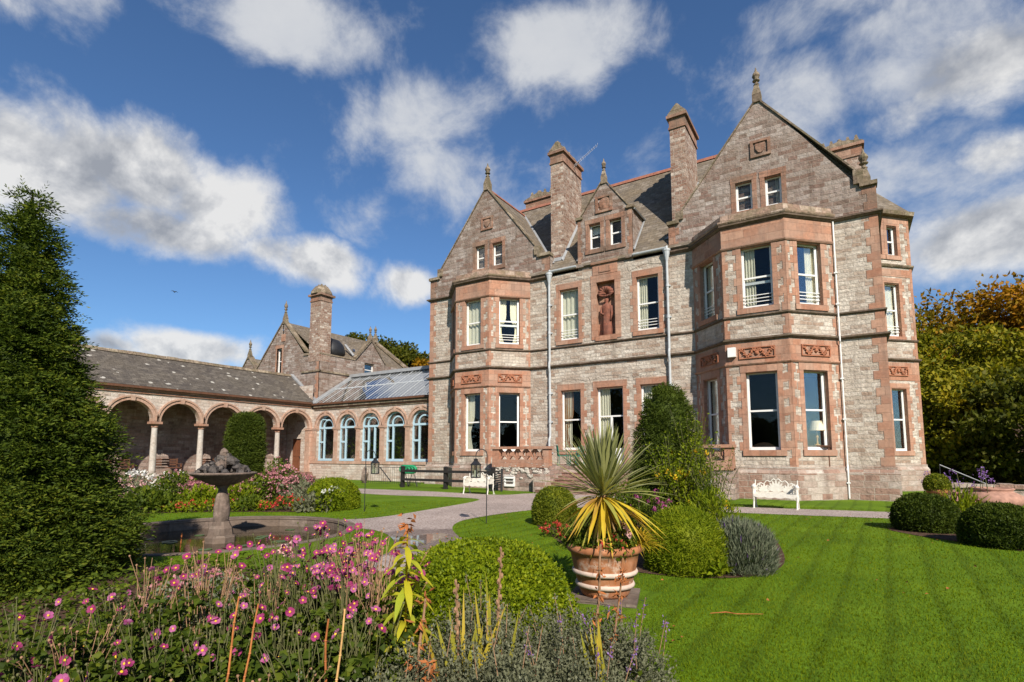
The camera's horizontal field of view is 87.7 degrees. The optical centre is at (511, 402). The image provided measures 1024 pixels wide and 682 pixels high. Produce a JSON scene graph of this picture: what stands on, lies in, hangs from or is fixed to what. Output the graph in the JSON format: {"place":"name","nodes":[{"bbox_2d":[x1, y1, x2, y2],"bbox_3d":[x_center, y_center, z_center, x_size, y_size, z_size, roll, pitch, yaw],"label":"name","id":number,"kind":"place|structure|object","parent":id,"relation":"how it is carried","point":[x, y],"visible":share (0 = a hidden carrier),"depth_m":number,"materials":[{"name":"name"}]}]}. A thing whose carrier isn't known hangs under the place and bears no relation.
{"place":"outdoors","nodes":[
{"label":"outdoors","id":0,"kind":"place"},
{"bbox_2d":[132,491,336,512],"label":"ground","id":1,"kind":"structure","parent":0,"point":[270,510],"depth_m":15.33,"materials":[{"name":"soil"}]},
{"bbox_2d":[122,485,167,511],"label":"hosta","id":2,"kind":"object","parent":1,"relation":"on","point":[142,493],"visible":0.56,"depth_m":14.84,"materials":[{"name":"green plant"}]},
{"bbox_2d":[146,469,197,503],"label":"shrub","id":3,"kind":"object","parent":1,"relation":"on","point":[165,482],"visible":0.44,"depth_m":16.65,"materials":[{"name":"green plant"}]},
{"bbox_2d":[174,482,216,506],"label":"perennial","id":4,"kind":"object","parent":1,"relation":"on","point":[198,494],"visible":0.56,"depth_m":15.76,"materials":[{"name":"green plant"}]},
{"bbox_2d":[236,471,289,503],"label":"perennial","id":5,"kind":"object","parent":1,"relation":"on","point":[259,484],"visible":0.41,"depth_m":16.93,"materials":[{"name":"green plant"}]},
{"bbox_2d":[262,463,301,500],"bbox_3d":[-7.432,2.658,17.315,1.304,1.376,1.359,4,-7,-32],"label":"sedum","id":6,"kind":"object","parent":1,"relation":"on","point":[284,471],"visible":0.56,"depth_m":17.12,"materials":[{"name":"pink plant"}]},
{"bbox_2d":[310,482,345,511],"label":"perennial","id":7,"kind":"object","parent":1,"relation":"on","point":[324,491],"visible":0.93,"depth_m":15.07,"materials":[{"name":"green plant"}]},
{"bbox_2d":[307,476,361,510],"bbox_3d":[-5.380,2.742,16.008,1.717,1.090,1.720,-4,-7,32],"label":"box mound","id":8,"kind":"object","parent":1,"relation":"on","point":[352,494],"visible":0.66,"depth_m":15.66,"materials":[{"name":"green plant"}]},
{"bbox_2d":[0,565,587,681],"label":"ground","id":9,"kind":"structure","parent":0,"point":[132,588],"depth_m":5.81,"materials":[{"name":"soil"}]},
{"bbox_2d":[0,597,92,681],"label":"anemone","id":10,"kind":"object","parent":9,"relation":"on","point":[39,655],"visible":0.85,"depth_m":3.26,"materials":[{"name":"green plant"}]},
{"bbox_2d":[0,648,123,681],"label":"anemone","id":11,"kind":"object","parent":9,"relation":"on","point":[74,674],"visible":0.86,"depth_m":3.04,"materials":[{"name":"green plant"}]},
{"bbox_2d":[1,604,150,681],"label":"anemone","id":12,"kind":"object","parent":9,"relation":"on","point":[102,666],"visible":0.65,"depth_m":3.25,"materials":[{"name":"green plant"}]},
{"bbox_2d":[0,175,163,602],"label":"yew tree","id":13,"kind":"object","parent":9,"relation":"on","point":[64,510],"visible":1,"depth_m":6.76,"materials":[{"name":"green plant"}]},
{"bbox_2d":[42,637,174,681],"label":"anemone","id":14,"kind":"object","parent":9,"relation":"on","point":[124,674],"visible":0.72,"depth_m":3.15,"materials":[{"name":"green plant"}]},
{"bbox_2d":[60,578,183,669],"bbox_3d":[-2.719,1.629,3.749,0.733,0.696,0.760,-4,-7,32],"label":"anemone","id":15,"kind":"object","parent":9,"relation":"on","point":[125,630],"visible":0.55,"depth_m":3.71,"materials":[{"name":"green plant"}]},
{"bbox_2d":[88,552,200,670],"bbox_3d":[-2.690,1.560,3.950,0.733,0.873,0.746,-4,-7,32],"label":"anemone","id":16,"kind":"object","parent":9,"relation":"on","point":[111,613],"visible":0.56,"depth_m":3.93,"materials":[{"name":"green plant"}]},
{"bbox_2d":[90,605,231,681],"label":"anemone","id":17,"kind":"object","parent":9,"relation":"on","point":[127,662],"visible":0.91,"depth_m":3.23,"materials":[{"name":"green plant"}]},
{"bbox_2d":[117,568,261,634],"bbox_3d":[-2.897,1.830,4.917,1.075,0.602,1.160,0,-6,0],"label":"faded perennial","id":18,"kind":"object","parent":9,"relation":"on","point":[171,592],"visible":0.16,"depth_m":4.88,"materials":[{"name":"purple plant"}]},
{"bbox_2d":[145,540,257,672],"bbox_3d":[-2.329,1.510,3.978,0.747,0.976,0.743,-4,-7,32],"label":"anemone","id":19,"kind":"object","parent":9,"relation":"on","point":[203,593],"visible":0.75,"depth_m":3.94,"materials":[{"name":"pink plant"}]},
{"bbox_2d":[147,617,276,681],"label":"anemone","id":20,"kind":"object","parent":9,"relation":"on","point":[236,669],"visible":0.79,"depth_m":3.20,"materials":[{"name":"green plant"}]},
{"bbox_2d":[170,583,285,681],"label":"anemone","id":21,"kind":"object","parent":9,"relation":"on","point":[245,631],"visible":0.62,"depth_m":3.61,"materials":[{"name":"green plant"}]},
{"bbox_2d":[210,561,314,668],"bbox_3d":[-1.826,1.600,3.935,0.759,0.791,0.722,-4,-7,32],"label":"anemone","id":22,"kind":"object","parent":9,"relation":"on","point":[254,602],"visible":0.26,"depth_m":3.92,"materials":[{"name":"green plant"}]},
{"bbox_2d":[214,593,339,681],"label":"anemone","id":23,"kind":"object","parent":9,"relation":"on","point":[290,612],"visible":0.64,"depth_m":3.41,"materials":[{"name":"green plant"}]},
{"bbox_2d":[242,531,331,653],"bbox_3d":[-1.804,1.548,4.353,0.706,0.977,0.743,0,-6,-4],"label":"anemone","id":24,"kind":"object","parent":9,"relation":"on","point":[296,539],"visible":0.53,"depth_m":4.29,"materials":[{"name":"pink plant"}]},
{"bbox_2d":[245,553,353,681],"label":"anemone","id":25,"kind":"object","parent":9,"relation":"on","point":[287,567],"visible":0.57,"depth_m":3.83,"materials":[{"name":"green plant"}]},
{"bbox_2d":[248,617,376,681],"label":"anemone","id":26,"kind":"object","parent":9,"relation":"on","point":[274,669],"visible":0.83,"depth_m":3.09,"materials":[{"name":"green plant"}]},
{"bbox_2d":[0,551,652,681],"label":"ground cover","id":27,"kind":"object","parent":9,"relation":"on","point":[66,602],"visible":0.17,"depth_m":5.37,"materials":[{"name":"green plant"}]},
{"bbox_2d":[283,517,369,641],"bbox_3d":[-1.586,1.530,4.559,0.777,1.052,0.742,-4,-7,32],"label":"anemone","id":28,"kind":"object","parent":9,"relation":"on","point":[319,530],"visible":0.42,"depth_m":4.53,"materials":[{"name":"pink plant"}]},
{"bbox_2d":[285,544,387,681],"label":"anemone","id":29,"kind":"object","parent":9,"relation":"on","point":[332,587],"visible":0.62,"depth_m":3.79,"materials":[{"name":"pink plant"}]},
{"bbox_2d":[312,519,400,647],"bbox_3d":[-1.231,1.485,4.246,0.806,1.080,0.734,-4,-7,32],"label":"anemone","id":30,"kind":"object","parent":9,"relation":"on","point":[358,526],"visible":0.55,"depth_m":4.18,"materials":[{"name":"pink plant"}]},
{"bbox_2d":[309,600,419,681],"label":"anemone","id":31,"kind":"object","parent":9,"relation":"on","point":[348,635],"visible":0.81,"depth_m":3.29,"materials":[{"name":"green plant"}]},
{"bbox_2d":[323,530,431,679],"bbox_3d":[-0.981,1.468,3.856,0.782,1.038,0.719,-4,-7,32],"label":"anemone","id":32,"kind":"object","parent":9,"relation":"on","point":[371,555],"visible":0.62,"depth_m":3.83,"materials":[{"name":"green plant"}]},
{"bbox_2d":[370,513,439,663],"bbox_3d":[-0.724,1.334,3.638,0.457,1.261,0.460,5,-7,-40],"label":"lily","id":33,"kind":"object","parent":9,"relation":"on","point":[406,593],"visible":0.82,"depth_m":3.59,"materials":[{"name":"yellow plant"}]},
{"bbox_2d":[361,619,486,681],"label":"catmint","id":34,"kind":"object","parent":9,"relation":"on","point":[413,676],"visible":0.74,"depth_m":3.14,"materials":[{"name":"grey plant"}]},
{"bbox_2d":[421,579,505,680],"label":"gladiolus","id":35,"kind":"object","parent":9,"relation":"on","point":[456,636],"visible":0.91,"depth_m":3.29,"materials":[{"name":"green plant"}]},
{"bbox_2d":[423,575,531,671],"bbox_3d":[-0.257,1.690,3.983,0.787,0.759,0.872,-4,-7,32],"label":"catmint","id":36,"kind":"object","parent":9,"relation":"on","point":[473,609],"visible":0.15,"depth_m":3.96,"materials":[{"name":"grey plant"}]},
{"bbox_2d":[415,594,547,681],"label":"catmint","id":37,"kind":"object","parent":9,"relation":"on","point":[475,643],"visible":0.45,"depth_m":3.29,"materials":[{"name":"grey plant"}]},
{"bbox_2d":[388,532,579,648],"bbox_3d":[-0.288,1.711,4.984,1.790,0.948,1.776,3,-6,-28],"label":"box mound","id":38,"kind":"object","parent":9,"relation":"on","point":[532,574],"visible":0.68,"depth_m":4.54,"materials":[{"name":"green plant"}]},
{"bbox_2d":[474,547,518,676],"bbox_3d":[-0.098,1.448,3.481,0.292,1.003,0.232,0,-6,1],"label":"gladiolus","id":39,"kind":"object","parent":9,"relation":"on","point":[488,621],"visible":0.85,"depth_m":3.48,"materials":[{"name":"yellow plant"}]},
{"bbox_2d":[444,625,570,681],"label":"catmint","id":40,"kind":"object","parent":9,"relation":"on","point":[511,674],"visible":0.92,"depth_m":2.98,"materials":[{"name":"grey plant"}]},
{"bbox_2d":[467,598,614,681],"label":"catmint","id":41,"kind":"object","parent":9,"relation":"on","point":[558,641],"visible":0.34,"depth_m":3.54,"materials":[{"name":"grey plant"}]},
{"bbox_2d":[523,614,634,681],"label":"catmint","id":42,"kind":"object","parent":9,"relation":"on","point":[572,678],"visible":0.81,"depth_m":3.13,"materials":[{"name":"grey plant"}]},
{"bbox_2d":[529,593,651,681],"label":"catmint","id":43,"kind":"object","parent":9,"relation":"on","point":[605,635],"visible":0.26,"depth_m":3.58,"materials":[{"name":"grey plant"}]},
{"bbox_2d":[578,620,605,681],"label":"gladiolus","id":44,"kind":"object","parent":9,"relation":"on","point":[598,642],"visible":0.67,"depth_m":3.34,"materials":[{"name":"yellow plant"}]},
{"bbox_2d":[577,597,683,681],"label":"catmint","id":45,"kind":"object","parent":9,"relation":"on","point":[655,674],"visible":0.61,"depth_m":3.53,"materials":[{"name":"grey plant"}]},
{"bbox_2d":[256,284,408,408],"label":"old range","id":46,"kind":"structure","parent":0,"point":[319,356],"depth_m":39.89,"materials":[{"name":"stone"}]},
{"bbox_2d":[0,0,1023,366],"label":"sky","id":47,"kind":"structure","parent":0,"point":[240,159],"materials":[{"name":"blue"}]},
{"bbox_2d":[121,472,1023,681],"bbox_3d":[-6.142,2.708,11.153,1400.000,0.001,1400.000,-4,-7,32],"label":"lawn","id":48,"kind":"structure","parent":0,"point":[861,505],"depth_m":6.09,"materials":[{"name":"green plant"}]},
{"bbox_2d":[63,344,318,485],"bbox_3d":[-21.207,0.833,30.142,7.310,7.660,20.860,-4,-7,32],"label":"arcade","id":49,"kind":"object","parent":48,"relation":"on","point":[181,410],"visible":0.49,"depth_m":31.93,"materials":[{"name":"stone"}]},
{"bbox_2d":[134,516,354,556],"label":"garden pool","id":50,"kind":"structure","parent":48,"relation":"in","point":[198,523],"depth_m":13.14,"materials":[{"name":"stone"}]},
{"bbox_2d":[134,526,339,553],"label":"water","id":51,"kind":"structure","parent":50,"relation":"in","point":[244,536],"depth_m":11.80,"materials":[{"name":"black liquid"}]},
{"bbox_2d":[188,448,256,543],"bbox_3d":[-6.147,2.064,11.303,1.290,2.210,1.290,-4,-7,32],"label":"fountain","id":52,"kind":"object","parent":51,"relation":"in","point":[224,471],"visible":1,"depth_m":11.13,"materials":[{"name":"stone"}]},
{"bbox_2d":[222,411,267,482],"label":"yew column","id":53,"kind":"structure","parent":48,"relation":"on","point":[244,438],"depth_m":31.05,"materials":[{"name":"green plant"}]},
{"bbox_2d":[309,365,428,481],"bbox_3d":[-6.995,1.386,36.566,22.087,7.620,6.910,-4,-7,32],"label":"conservatory","id":54,"kind":"object","parent":48,"relation":"on","point":[383,415],"visible":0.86,"depth_m":35.20,"materials":[{"name":"stone"}]},
{"bbox_2d":[377,335,429,367],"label":"tree","id":55,"kind":"object","parent":48,"relation":"on","point":[406,354],"visible":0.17,"depth_m":67.77,"materials":[{"name":"green plant"}]},
{"bbox_2d":[400,466,502,491],"bbox_3d":[-2.984,3.544,25.022,6.063,1.061,0.230,-4,-7,32],"label":"rail fence","id":56,"kind":"object","parent":48,"relation":"on","point":[445,471],"visible":0.91,"depth_m":25.03,"materials":[{"name":"black wood"}]},
{"bbox_2d":[571,586,639,608],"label":"paving slab","id":57,"kind":"structure","parent":48,"relation":"on","point":[631,599],"depth_m":5.76,"materials":[{"name":"stone"}]},
{"bbox_2d":[567,541,641,599],"bbox_3d":[1.055,1.889,6.067,0.850,0.560,0.850,-4,-7,32],"label":"flower pot","id":58,"kind":"object","parent":57,"relation":"on","point":[586,581],"visible":0.74,"depth_m":5.77,"materials":[{"name":"ceramic"}]},
{"bbox_2d":[559,526,644,552],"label":"bedding plant","id":59,"kind":"object","parent":58,"relation":"in","point":[577,540],"visible":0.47,"depth_m":5.93,"materials":[{"name":"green plant"}]},
{"bbox_2d":[541,419,672,567],"bbox_3d":[1.093,1.036,6.183,1.619,1.725,1.577,2,-6,-21],"label":"cordyline","id":60,"kind":"object","parent":58,"relation":"in","point":[600,468],"visible":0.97,"depth_m":6.00,"materials":[{"name":"green plant"}]},
{"bbox_2d":[491,444,738,499],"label":"terrace","id":61,"kind":"structure","parent":48,"relation":"on","point":[526,473],"depth_m":23.36,"materials":[{"name":"stone"}]},
{"bbox_2d":[424,68,930,500],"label":"mansion","id":62,"kind":"structure","parent":48,"relation":"on","point":[749,285],"depth_m":23.82,"materials":[{"name":"stone"}]},
{"bbox_2d":[459,387,485,455],"bbox_3d":[-1.911,0.965,26.843,1.650,3.410,0.462,-4,-7,32],"label":"window","id":63,"kind":"structure","parent":62,"relation":"in","point":[467,405],"depth_m":26.99,"materials":[{"name":"white paint"}]},
{"bbox_2d":[460,297,485,350],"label":"window","id":64,"kind":"structure","parent":62,"relation":"in","point":[476,310],"depth_m":27.49,"materials":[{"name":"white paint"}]},
{"bbox_2d":[493,387,525,455],"bbox_3d":[-0.150,0.929,26.484,1.653,3.410,0.315,1,-6,-13],"label":"window","id":65,"kind":"structure","parent":62,"relation":"in","point":[518,391],"depth_m":26.49,"materials":[{"name":"white paint"}]},
{"bbox_2d":[493,297,525,348],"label":"window","id":66,"kind":"structure","parent":62,"relation":"in","point":[517,311],"depth_m":27.05,"materials":[{"name":"white paint"}]},
{"bbox_2d":[554,280,584,345],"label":"window","id":67,"kind":"structure","parent":62,"relation":"in","point":[569,323],"depth_m":26.21,"materials":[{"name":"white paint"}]},
{"bbox_2d":[555,383,586,453],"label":"window","id":68,"kind":"structure","parent":62,"relation":"in","point":[574,400],"depth_m":25.81,"materials":[{"name":"white paint"}]},
{"bbox_2d":[585,216,617,254],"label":"window","id":69,"kind":"structure","parent":62,"relation":"in","point":[593,227],"depth_m":25.73,"materials":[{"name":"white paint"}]},
{"bbox_2d":[591,379,630,463],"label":"window","id":70,"kind":"structure","parent":62,"relation":"in","point":[609,397],"depth_m":24.84,"materials":[{"name":"white paint"}]},
{"bbox_2d":[605,211,639,262],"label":"window","id":71,"kind":"structure","parent":62,"relation":"in","point":[618,218],"depth_m":25.12,"materials":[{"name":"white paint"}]},
{"bbox_2d":[630,266,665,335],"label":"window","id":72,"kind":"structure","parent":62,"relation":"in","point":[647,284],"depth_m":24.23,"materials":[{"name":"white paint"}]},
{"bbox_2d":[633,376,667,447],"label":"window","id":73,"kind":"structure","parent":62,"relation":"in","point":[646,384],"depth_m":23.72,"materials":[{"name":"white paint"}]},
{"bbox_2d":[696,255,719,326],"bbox_3d":[8.176,-4.639,21.883,0.457,2.870,1.613,1,-6,-12],"label":"window","id":74,"kind":"structure","parent":62,"relation":"in","point":[713,280],"depth_m":22.21,"materials":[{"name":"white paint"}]},
{"bbox_2d":[700,369,723,455],"bbox_3d":[8.177,0.436,21.382,0.459,3.390,1.580,1,-6,-12],"label":"window","id":75,"kind":"structure","parent":62,"relation":"in","point":[713,376],"depth_m":21.71,"materials":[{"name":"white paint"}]},
{"bbox_2d":[730,172,757,213],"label":"window","id":76,"kind":"structure","parent":62,"relation":"in","point":[747,179],"depth_m":22.17,"materials":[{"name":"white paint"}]},
{"bbox_2d":[732,241,782,314],"bbox_3d":[9.348,-4.811,20.298,1.711,2.900,0.461,-4,-7,32],"label":"window","id":77,"kind":"structure","parent":62,"relation":"in","point":[745,278],"depth_m":20.40,"materials":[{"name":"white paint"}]},
{"bbox_2d":[737,362,790,455],"bbox_3d":[9.309,0.263,19.735,1.709,3.410,0.315,-4,-7,32],"label":"window","id":78,"kind":"structure","parent":62,"relation":"in","point":[770,368],"depth_m":19.72,"materials":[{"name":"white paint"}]},
{"bbox_2d":[759,165,787,207],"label":"window","id":79,"kind":"structure","parent":62,"relation":"in","point":[780,172],"depth_m":21.60,"materials":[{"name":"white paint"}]},
{"bbox_2d":[789,240,829,310],"bbox_3d":[11.058,-4.838,20.022,1.656,2.900,0.459,1,-6,-13],"label":"window","id":80,"kind":"structure","parent":62,"relation":"in","point":[812,303],"depth_m":20.00,"materials":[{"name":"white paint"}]},
{"bbox_2d":[797,362,837,455],"bbox_3d":[11.074,0.235,19.451,1.633,3.410,0.315,1,-6,-13],"label":"window","id":81,"kind":"structure","parent":62,"relation":"in","point":[804,367],"depth_m":19.42,"materials":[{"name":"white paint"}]},
{"bbox_2d":[883,220,901,260],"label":"window","id":82,"kind":"structure","parent":62,"relation":"in","point":[890,227],"depth_m":25.02,"materials":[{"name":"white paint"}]},
{"bbox_2d":[882,277,906,339],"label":"window","id":83,"kind":"structure","parent":62,"relation":"in","point":[889,291],"depth_m":24.77,"materials":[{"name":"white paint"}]},
{"bbox_2d":[890,383,915,455],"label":"window","id":84,"kind":"structure","parent":62,"relation":"in","point":[896,389],"depth_m":24.27,"materials":[{"name":"white paint"}]},
{"bbox_2d":[922,473,952,495],"bbox_3d":[12.062,2.544,15.097,0.689,1.100,0.688,-4,-7,32],"label":"potted box","id":85,"kind":"object","parent":48,"relation":"on","point":[935,483],"visible":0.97,"depth_m":14.94,"materials":[{"name":"plant"}]},
{"bbox_2d":[914,304,1013,474],"bbox_3d":[28.936,-0.221,37.495,11.817,13.422,11.083,-4,-7,32],"label":"tree","id":86,"kind":"object","parent":48,"relation":"on","point":[926,338],"visible":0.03,"depth_m":35.13,"materials":[{"name":"green plant"}]},
{"bbox_2d":[914,271,1023,378],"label":"tree","id":87,"kind":"object","parent":48,"relation":"on","point":[1010,300],"visible":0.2,"depth_m":35.93,"materials":[{"name":"orange plant"}]},
{"bbox_2d":[918,321,1023,483],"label":"tree","id":88,"kind":"object","parent":48,"relation":"on","point":[980,356],"visible":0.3,"depth_m":30.27,"materials":[{"name":"green plant"}]},
{"bbox_2d":[920,367,1022,483],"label":"tree","id":89,"kind":"object","parent":48,"relation":"on","point":[939,399],"visible":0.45,"depth_m":27.84,"materials":[{"name":"green plant"}]},
{"bbox_2d":[940,363,1023,484],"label":"tree","id":90,"kind":"object","parent":48,"relation":"on","point":[1002,454],"visible":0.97,"depth_m":25.41,"materials":[{"name":"green plant"}]},
{"bbox_2d":[961,487,1023,505],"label":"planter","id":91,"kind":"object","parent":48,"relation":"on","point":[1003,494],"visible":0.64,"depth_m":14.32,"materials":[{"name":"stone"}]},
{"bbox_2d":[346,489,889,572],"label":"path","id":92,"kind":"structure","parent":0,"point":[429,524],"depth_m":14.58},
{"bbox_2d":[751,478,799,509],"bbox_3d":[7.937,2.743,16.034,1.310,0.889,0.590,-4,-7,32],"label":"iron bench","id":93,"kind":"object","parent":92,"relation":"on","point":[776,489],"visible":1,"depth_m":16.11,"materials":[{"name":"white paint"}]},
{"bbox_2d":[538,513,784,577],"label":"ground","id":94,"kind":"structure","parent":0,"point":[640,566],"depth_m":7.70,"materials":[{"name":"soil"}]},
{"bbox_2d":[531,485,577,526],"bbox_3d":[1.001,2.395,12.363,1.144,0.994,1.145,-4,-7,32],"label":"box mound","id":95,"kind":"object","parent":94,"relation":"on","point":[548,503],"visible":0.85,"depth_m":12.02,"materials":[{"name":"green plant"}]},
{"bbox_2d":[595,480,667,533],"bbox_3d":[2.265,2.126,10.674,1.764,1.119,1.719,-4,-7,32],"label":"perennial","id":96,"kind":"object","parent":94,"relation":"on","point":[626,500],"visible":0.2,"depth_m":10.43,"materials":[{"name":"green plant"}]},
{"bbox_2d":[626,381,711,522],"bbox_3d":[3.887,1.252,13.283,2.372,3.630,2.394,-4,-7,32],"label":"yew cone","id":97,"kind":"object","parent":94,"relation":"on","point":[656,420],"visible":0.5,"depth_m":12.87,"materials":[{"name":"green plant"}]},
{"bbox_2d":[642,505,732,577],"bbox_3d":[2.436,1.939,7.446,1.267,1.016,1.263,-4,-7,32],"label":"golden shrub","id":98,"kind":"object","parent":94,"relation":"on","point":[693,535],"visible":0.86,"depth_m":7.10,"materials":[{"name":"green plant"}]},
{"bbox_2d":[670,405,713,507],"bbox_3d":[4.181,1.430,12.382,0.951,2.788,0.921,-4,-7,32],"label":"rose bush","id":99,"kind":"object","parent":94,"relation":"on","point":[697,436],"visible":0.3,"depth_m":12.40,"materials":[{"name":"green plant"}]},
{"bbox_2d":[680,484,742,520],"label":"perennial","id":100,"kind":"object","parent":94,"relation":"on","point":[703,498],"visible":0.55,"depth_m":10.25,"materials":[{"name":"green plant"}]},
{"bbox_2d":[681,439,744,516],"bbox_3d":[4.325,1.735,11.272,1.251,1.965,0.968,-4,-7,32],"label":"dry shrub","id":101,"kind":"object","parent":94,"relation":"on","point":[712,481],"visible":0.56,"depth_m":11.29,"materials":[{"name":"green plant"}]},
{"bbox_2d":[717,514,782,577],"bbox_3d":[3.167,1.977,7.469,1.150,0.818,1.155,-4,-7,32],"label":"lavender bush","id":102,"kind":"object","parent":94,"relation":"on","point":[753,544],"visible":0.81,"depth_m":7.11,"materials":[{"name":"green plant"}]},
{"bbox_2d":[645,431,723,506],"bbox_3d":[3.896,1.616,12.136,1.752,2.376,1.811,-2,-6,18],"label":"rose bush","id":103,"kind":"object","parent":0,"point":[675,480],"visible":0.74,"depth_m":11.97,"materials":[{"name":"green plant"}]},
{"bbox_2d":[889,527,1020,550],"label":"ground","id":104,"kind":"structure","parent":0,"point":[950,537],"depth_m":10.64,"materials":[{"name":"soil"}]},
{"bbox_2d":[887,491,961,533],"bbox_3d":[8.835,2.349,11.379,1.355,0.956,1.315,-4,-7,32],"label":"box mound","id":105,"kind":"object","parent":104,"relation":"on","point":[926,512],"visible":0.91,"depth_m":11.05,"materials":[{"name":"green plant"}]},
{"bbox_2d":[940,484,991,511],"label":"perennial","id":106,"kind":"object","parent":104,"relation":"on","point":[966,501],"visible":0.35,"depth_m":11.54,"materials":[{"name":"green plant"}]},
{"bbox_2d":[954,500,1023,550],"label":"box mound","id":107,"kind":"object","parent":104,"relation":"on","point":[997,525],"visible":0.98,"depth_m":9.21,"materials":[{"name":"green plant"}]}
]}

